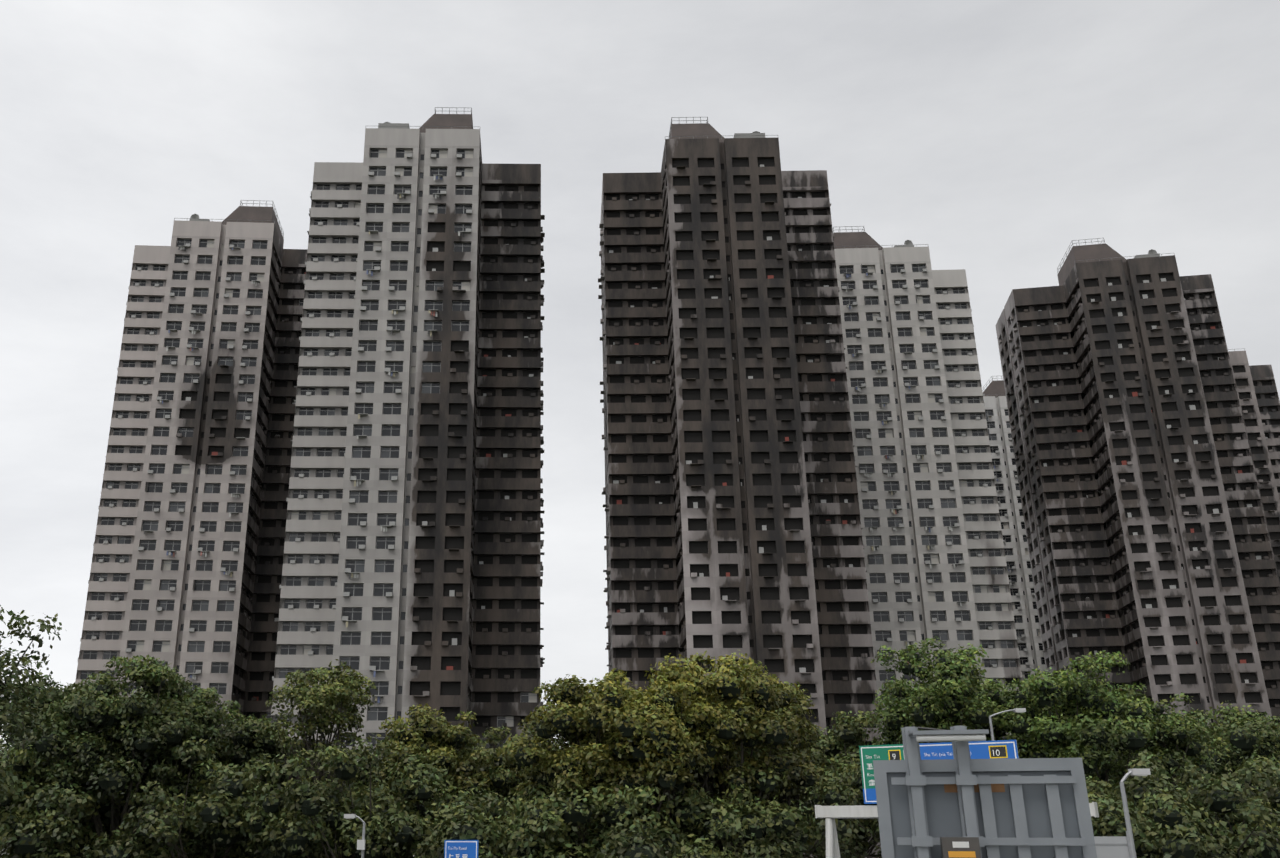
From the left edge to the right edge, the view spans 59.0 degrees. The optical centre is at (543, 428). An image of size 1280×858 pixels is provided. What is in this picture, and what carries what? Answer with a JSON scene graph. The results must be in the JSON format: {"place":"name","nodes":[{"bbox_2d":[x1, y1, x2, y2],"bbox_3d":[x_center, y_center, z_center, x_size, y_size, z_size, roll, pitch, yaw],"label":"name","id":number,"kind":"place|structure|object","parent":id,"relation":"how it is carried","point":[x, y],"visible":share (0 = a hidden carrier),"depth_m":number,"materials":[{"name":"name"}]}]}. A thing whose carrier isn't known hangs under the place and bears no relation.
{"place":"outdoors","nodes":[
{"label":"outdoors","id":0,"kind":"place"},
{"bbox_2d":[75,200,307,738],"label":"tower","id":1,"kind":"structure","parent":0,"point":[185,578],"depth_m":162.09,"materials":[{"name":"grey concrete"}]},
{"bbox_2d":[270,107,544,855],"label":"tower","id":2,"kind":"structure","parent":0,"point":[412,562],"depth_m":138.69,"materials":[{"name":"grey concrete"}]},
{"bbox_2d":[0,0,1279,749],"label":"sky","id":3,"kind":"structure","parent":0,"point":[994,136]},
{"bbox_2d":[598,117,881,857],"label":"tower","id":4,"kind":"structure","parent":0,"point":[732,509],"depth_m":141.48,"materials":[{"name":"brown concrete"}]},
{"bbox_2d":[832,226,1022,742],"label":"tower","id":5,"kind":"structure","parent":0,"point":[934,554],"depth_m":169.40,"materials":[{"name":"grey concrete"}]},
{"bbox_2d":[982,376,1045,689],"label":"tower","id":6,"kind":"structure","parent":0,"point":[1027,625],"depth_m":230.88,"materials":[{"name":"grey concrete"}]},
{"label":"ground","id":7,"kind":"structure","parent":0,"visible":0},
{"bbox_2d":[0,605,61,822],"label":"tree","id":8,"kind":"object","parent":7,"relation":"on","point":[10,721],"visible":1,"depth_m":34.22,"materials":[{"name":"green plant"}]},
{"bbox_2d":[0,727,79,857],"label":"tree","id":9,"kind":"object","parent":7,"relation":"on","point":[3,747],"visible":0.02,"depth_m":78.65,"materials":[{"name":"green plant"}]},
{"bbox_2d":[0,748,96,857],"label":"tree","id":10,"kind":"object","parent":7,"relation":"on","point":[66,806],"visible":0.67,"depth_m":53.82,"materials":[{"name":"green plant"}]},
{"bbox_2d":[0,673,118,847],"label":"tree","id":11,"kind":"object","parent":7,"relation":"on","point":[44,737],"visible":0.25,"depth_m":56.87,"materials":[{"name":"green plant"}]},
{"bbox_2d":[0,755,157,857],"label":"tree","id":12,"kind":"object","parent":7,"relation":"on","point":[31,844],"visible":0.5,"depth_m":53.83,"materials":[{"name":"green plant"}]},
{"bbox_2d":[34,655,208,847],"bbox_3d":[-22.057,18.769,57.984,8.940,14.112,8.516,-1,-20,2],"label":"tree","id":13,"kind":"object","parent":7,"relation":"on","point":[132,731],"visible":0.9,"depth_m":56.90,"materials":[{"name":"green plant"}]},
{"bbox_2d":[75,770,224,857],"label":"tree","id":14,"kind":"object","parent":7,"relation":"on","point":[163,853],"visible":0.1,"depth_m":57.29,"materials":[{"name":"green plant"}]},
{"bbox_2d":[87,741,225,854],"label":"tree","id":15,"kind":"object","parent":7,"relation":"on","point":[202,784],"visible":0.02,"depth_m":84.09,"materials":[{"name":"green plant"}]},
{"bbox_2d":[126,677,235,853],"bbox_3d":[-20.176,20.138,60.668,6.650,13.319,6.790,-10,-22,26],"label":"tree","id":16,"kind":"object","parent":7,"relation":"on","point":[197,695],"visible":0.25,"depth_m":60.42,"materials":[{"name":"green plant"}]},
{"bbox_2d":[82,736,305,857],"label":"tree","id":17,"kind":"object","parent":7,"relation":"on","point":[193,818],"visible":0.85,"depth_m":54.11,"materials":[{"name":"green plant"}]},
{"bbox_2d":[191,700,319,802],"bbox_3d":[-16.946,22.075,64.916,7.330,12.518,8.039,-1,-20,2],"label":"tree","id":18,"kind":"object","parent":7,"relation":"on","point":[240,743],"visible":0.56,"depth_m":64.79,"materials":[{"name":"green plant"}]},
{"bbox_2d":[190,777,353,857],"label":"tree","id":19,"kind":"object","parent":7,"relation":"on","point":[217,854],"visible":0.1,"depth_m":56.66,"materials":[{"name":"green plant"}]},
{"bbox_2d":[261,742,373,840],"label":"tree","id":20,"kind":"object","parent":7,"relation":"on","point":[345,786],"depth_m":87.03,"materials":[{"name":"green plant"}]},
{"bbox_2d":[264,659,376,820],"bbox_3d":[-11.973,19.337,59.503,6.304,14.061,6.336,14,-24,-34],"label":"tree","id":21,"kind":"object","parent":7,"relation":"on","point":[323,702],"visible":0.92,"depth_m":59.85,"materials":[{"name":"green plant"}]},
{"bbox_2d":[234,734,452,857],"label":"tree","id":22,"kind":"object","parent":7,"relation":"on","point":[288,835],"visible":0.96,"depth_m":53.37,"materials":[{"name":"green plant"}]},
{"bbox_2d":[344,814,365,857],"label":"lamp post","id":23,"kind":"object","parent":7,"relation":"on","point":[350,816],"visible":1,"depth_m":48.97,"materials":[{"name":"metal"}]},
{"bbox_2d":[357,840,365,849],"bbox_3d":[-7.881,17.949,48.574,0.330,0.400,0.200,-1,-20,2],"label":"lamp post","id":24,"kind":"object","parent":23,"relation":"attached to","point":[361,844],"visible":1,"depth_m":48.48,"materials":[{"name":"grey metal"}]},
{"bbox_2d":[340,748,462,856],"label":"tree","id":25,"kind":"object","parent":7,"relation":"on","point":[374,778],"visible":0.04,"depth_m":88.52,"materials":[{"name":"green plant"}]},
{"bbox_2d":[351,752,515,857],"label":"tree","id":26,"kind":"object","parent":7,"relation":"on","point":[422,787],"visible":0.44,"depth_m":57.67,"materials":[{"name":"green plant"}]},
{"bbox_2d":[374,703,497,855],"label":"tree","id":27,"kind":"object","parent":7,"relation":"on","point":[434,741],"visible":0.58,"depth_m":66.11,"materials":[{"name":"green plant"}]},
{"bbox_2d":[444,840,478,857],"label":"blue sign","id":28,"kind":"object","parent":7,"relation":"on","point":[471,851],"visible":1,"depth_m":37.25,"materials":[{"name":"metal"}]},
{"bbox_2d":[453,726,551,856],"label":"tree","id":29,"kind":"object","parent":7,"relation":"on","point":[506,781],"visible":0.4,"depth_m":67.14,"materials":[{"name":"green plant"}]},
{"bbox_2d":[435,724,574,853],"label":"tree","id":30,"kind":"object","parent":7,"relation":"on","point":[532,733],"visible":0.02,"depth_m":86.13,"materials":[{"name":"green plant"}]},
{"bbox_2d":[414,778,629,857],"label":"tree","id":31,"kind":"object","parent":7,"relation":"on","point":[533,835],"visible":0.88,"depth_m":51.48,"materials":[{"name":"green plant"}]},
{"bbox_2d":[496,671,653,857],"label":"tree","id":32,"kind":"object","parent":7,"relation":"on","point":[551,721],"visible":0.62,"depth_m":54.59,"materials":[{"name":"green plant"}]},
{"bbox_2d":[505,765,721,857],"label":"tree","id":33,"kind":"object","parent":7,"relation":"on","point":[519,795],"depth_m":55.78,"materials":[{"name":"green plant"}]},
{"bbox_2d":[572,653,736,845],"bbox_3d":[5.256,17.494,53.533,7.936,13.527,8.054,-1,-20,2],"label":"tree","id":34,"kind":"object","parent":7,"relation":"on","point":[646,725],"visible":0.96,"depth_m":52.86,"materials":[{"name":"green plant"}]},
{"bbox_2d":[574,774,802,857],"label":"tree","id":35,"kind":"object","parent":7,"relation":"on","point":[720,820],"visible":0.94,"depth_m":50.95,"materials":[{"name":"green plant"}]},
{"bbox_2d":[670,650,812,857],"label":"tree","id":36,"kind":"object","parent":7,"relation":"on","point":[745,704],"visible":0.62,"depth_m":54.41,"materials":[{"name":"green plant"}]},
{"bbox_2d":[672,747,868,857],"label":"tree","id":37,"kind":"object","parent":7,"relation":"on","point":[796,833],"visible":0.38,"depth_m":53.38,"materials":[{"name":"green plant"}]},
{"bbox_2d":[723,674,828,857],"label":"tree","id":38,"kind":"object","parent":7,"relation":"on","point":[809,779],"visible":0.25,"depth_m":58.74,"materials":[{"name":"green plant"}]},
{"bbox_2d":[790,758,881,857],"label":"tree","id":39,"kind":"object","parent":7,"relation":"on","point":[862,845],"visible":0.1,"depth_m":65.41,"materials":[{"name":"green plant"}]},
{"bbox_2d":[799,710,880,851],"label":"tree","id":40,"kind":"object","parent":7,"relation":"on","point":[851,735],"visible":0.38,"depth_m":67.67,"materials":[{"name":"green plant"}]},
{"bbox_2d":[805,749,880,857],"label":"tree","id":41,"kind":"object","parent":7,"relation":"on","point":[871,839],"depth_m":87.43,"materials":[{"name":"green plant"}]},
{"bbox_2d":[815,762,881,857],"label":"tree","id":42,"kind":"object","parent":7,"relation":"on","point":[858,783],"depth_m":62.85,"materials":[{"name":"green plant"}]},
{"bbox_2d":[867,636,1004,744],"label":"tree","id":43,"kind":"object","parent":7,"relation":"on","point":[945,701],"visible":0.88,"depth_m":69.94,"materials":[{"name":"green plant"}]},
{"bbox_2d":[873,726,1096,857],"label":"road sign back","id":44,"kind":"object","parent":7,"relation":"on","point":[961,804],"visible":1,"depth_m":7.02,"materials":[{"name":"metal"}]},
{"bbox_2d":[962,679,1038,756],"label":"tree","id":45,"kind":"object","parent":7,"relation":"on","point":[992,691],"visible":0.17,"depth_m":73.86,"materials":[{"name":"green plant"}]},
{"bbox_2d":[998,650,1170,798],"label":"tree","id":46,"kind":"object","parent":7,"relation":"on","point":[1096,710],"visible":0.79,"depth_m":66.89,"materials":[{"name":"green plant"}]},
{"bbox_2d":[1094,831,1130,857],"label":"sign back","id":47,"kind":"object","parent":7,"relation":"on","point":[1112,846],"visible":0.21,"depth_m":40.33,"materials":[{"name":"metal"}]},
{"bbox_2d":[1120,769,1150,857],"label":"lamp post","id":48,"kind":"object","parent":7,"relation":"on","point":[1138,772],"visible":1,"depth_m":31.43,"materials":[{"name":"metal"}]},
{"bbox_2d":[996,238,1279,840],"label":"tower","id":49,"kind":"structure","parent":7,"relation":"on","point":[1150,550],"depth_m":175.38,"materials":[{"name":"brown concrete"}]},
{"bbox_2d":[1073,724,1220,825],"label":"tree","id":50,"kind":"object","parent":7,"relation":"on","point":[1111,777],"visible":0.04,"depth_m":91.24,"materials":[{"name":"green plant"}]},
{"bbox_2d":[1085,776,1211,857],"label":"tree","id":51,"kind":"object","parent":7,"relation":"on","point":[1101,788],"visible":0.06,"depth_m":60.51,"materials":[{"name":"green plant"}]},
{"bbox_2d":[1103,690,1229,805],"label":"tree","id":52,"kind":"object","parent":7,"relation":"on","point":[1177,733],"visible":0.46,"depth_m":68.73,"materials":[{"name":"green plant"}]},
{"bbox_2d":[1087,752,1279,857],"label":"tree","id":53,"kind":"object","parent":7,"relation":"on","point":[1109,810],"visible":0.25,"depth_m":56.86,"materials":[{"name":"green plant"}]},
{"bbox_2d":[1102,755,1279,857],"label":"tree","id":54,"kind":"object","parent":7,"relation":"on","point":[1189,840],"visible":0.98,"depth_m":51.66,"materials":[{"name":"green plant"}]},
{"bbox_2d":[1181,703,1279,824],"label":"tree","id":55,"kind":"object","parent":7,"relation":"on","point":[1243,735],"visible":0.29,"depth_m":91.02,"materials":[{"name":"green plant"}]},
{"bbox_2d":[1221,750,1279,841],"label":"tree","id":56,"kind":"object","parent":7,"relation":"on","point":[1273,802],"visible":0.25,"depth_m":56.82,"materials":[{"name":"green plant"}]},
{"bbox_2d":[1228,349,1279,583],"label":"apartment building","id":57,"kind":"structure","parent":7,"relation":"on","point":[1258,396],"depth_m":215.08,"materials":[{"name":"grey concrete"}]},
{"label":"road","id":58,"kind":"structure","parent":0,"visible":0},
{"bbox_2d":[815,740,1098,857],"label":"gantry sign","id":59,"kind":"object","parent":58,"relation":"on","point":[1007,749],"visible":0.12,"depth_m":48.12,"materials":[{"name":"metal"}]},
{"bbox_2d":[989,708,1025,740],"bbox_3d":[21.984,18.375,51.825,1.840,10.722,0.320,-1,-20,2],"label":"lamp post","id":60,"kind":"object","parent":58,"relation":"on","point":[1019,710],"visible":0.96,"depth_m":53.44,"materials":[{"name":"metal"}]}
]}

